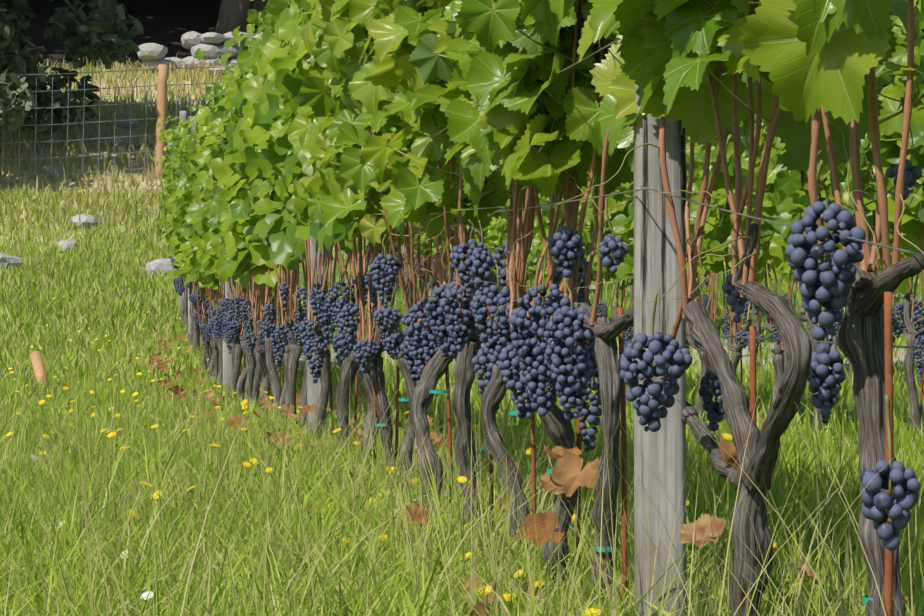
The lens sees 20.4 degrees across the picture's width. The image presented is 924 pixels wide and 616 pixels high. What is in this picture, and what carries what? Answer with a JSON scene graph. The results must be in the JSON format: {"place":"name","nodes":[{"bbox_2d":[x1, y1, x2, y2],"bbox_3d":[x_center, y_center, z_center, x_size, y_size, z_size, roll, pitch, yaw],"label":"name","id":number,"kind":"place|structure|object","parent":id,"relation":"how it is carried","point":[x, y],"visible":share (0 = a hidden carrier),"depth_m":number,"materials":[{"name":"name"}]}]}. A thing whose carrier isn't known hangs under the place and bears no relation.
{"place":"outdoors","nodes":[
{"label":"outdoors","id":0,"kind":"place"},
{"bbox_2d":[0,66,233,177],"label":"fence wires","id":1,"kind":"object","parent":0,"point":[99,121],"visible":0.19,"depth_m":33.36,"materials":[{"name":"grey metal"}]},
{"bbox_2d":[0,0,923,607],"bbox_3d":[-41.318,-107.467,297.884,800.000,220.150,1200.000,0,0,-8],"label":"ground","id":2,"kind":"structure","parent":0,"point":[168,24],"depth_m":37.15,"materials":[{"name":"green plant"}]},
{"bbox_2d":[0,0,143,135],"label":"bushes","id":3,"kind":"object","parent":2,"relation":"on","point":[15,59],"visible":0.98,"depth_m":35.09,"materials":[{"name":"green plant"}]},
{"bbox_2d":[30,64,168,385],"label":"fence posts","id":4,"kind":"object","parent":2,"relation":"on","point":[36,356],"visible":0.25,"depth_m":33.77,"materials":[{"name":"brown wood"}]},
{"bbox_2d":[10,0,267,90],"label":"tree trunks","id":5,"kind":"object","parent":2,"relation":"on","point":[232,15],"visible":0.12,"depth_m":47.98,"materials":[{"name":"brown plant"}]},
{"bbox_2d":[0,31,594,291],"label":"rocks","id":6,"kind":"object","parent":2,"relation":"on","point":[154,54],"depth_m":44.09,"materials":[{"name":"grey stone"}]},
{"bbox_2d":[4,298,845,615],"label":"yellow flowers","id":7,"kind":"object","parent":2,"relation":"on","point":[460,480],"visible":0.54,"depth_m":6.20,"materials":[{"name":"yellow plant"}]},
{"bbox_2d":[9,302,842,615],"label":"flower stems","id":8,"kind":"object","parent":2,"relation":"on","point":[339,450],"visible":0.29,"depth_m":6.32,"materials":[{"name":"green plant"}]},
{"bbox_2d":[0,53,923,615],"bbox_3d":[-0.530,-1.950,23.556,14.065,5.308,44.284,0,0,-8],"label":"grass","id":9,"kind":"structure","parent":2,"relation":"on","point":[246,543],"depth_m":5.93,"materials":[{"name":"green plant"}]},
{"bbox_2d":[29,454,217,614],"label":"white flowers","id":10,"kind":"object","parent":9,"relation":"on","point":[146,593],"visible":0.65,"depth_m":3.88,"materials":[{"name":"white plant"}]},
{"bbox_2d":[178,80,836,615],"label":"trellis posts","id":11,"kind":"object","parent":2,"relation":"on","point":[656,270],"visible":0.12,"depth_m":3.63,"materials":[{"name":"grey wood"}]},
{"bbox_2d":[149,327,908,615],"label":"dead leaves","id":12,"kind":"object","parent":2,"relation":"on","point":[574,477],"visible":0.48,"depth_m":4.28,"materials":[{"name":"brown plant"}]},
{"bbox_2d":[180,136,923,615],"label":"vine trunks","id":13,"kind":"object","parent":2,"relation":"on","point":[860,338],"visible":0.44,"depth_m":4.01,"materials":[{"name":"grey plant"}]},
{"bbox_2d":[175,0,923,398],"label":"vine shoots","id":14,"kind":"object","parent":13,"relation":"attached to","point":[521,228],"visible":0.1,"depth_m":4.24,"materials":[{"name":"brown plant"}]},
{"bbox_2d":[152,0,923,295],"bbox_3d":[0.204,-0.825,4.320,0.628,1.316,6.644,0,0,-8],"label":"vine leaves","id":15,"kind":"object","parent":14,"relation":"on","point":[480,93],"visible":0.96,"depth_m":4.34,"materials":[{"name":"green plant"}]},
{"bbox_2d":[170,159,923,550],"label":"grape clusters","id":16,"kind":"object","parent":14,"relation":"hanging from","point":[550,357],"visible":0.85,"depth_m":4.27,"materials":[{"name":"blue food"}]},
{"bbox_2d":[179,97,923,494],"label":"grape stems","id":17,"kind":"object","parent":14,"relation":"attached to","point":[887,397],"visible":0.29,"depth_m":4.62,"materials":[{"name":"plant"}]},
{"bbox_2d":[376,389,872,604],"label":"vine ties","id":18,"kind":"object","parent":13,"relation":"on","point":[865,598],"visible":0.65,"depth_m":4.88,"materials":[{"name":"teal plastic"}]},
{"bbox_2d":[199,252,922,615],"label":"vine stakes","id":19,"kind":"object","parent":2,"relation":"on","point":[753,416],"visible":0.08,"depth_m":4.05,"materials":[{"name":"brown wood"}]},
{"bbox_2d":[285,38,923,348],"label":"trellis wires","id":20,"kind":"object","parent":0,"point":[864,241],"visible":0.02,"depth_m":3.28,"materials":[{"name":"grey metal"}]}
]}

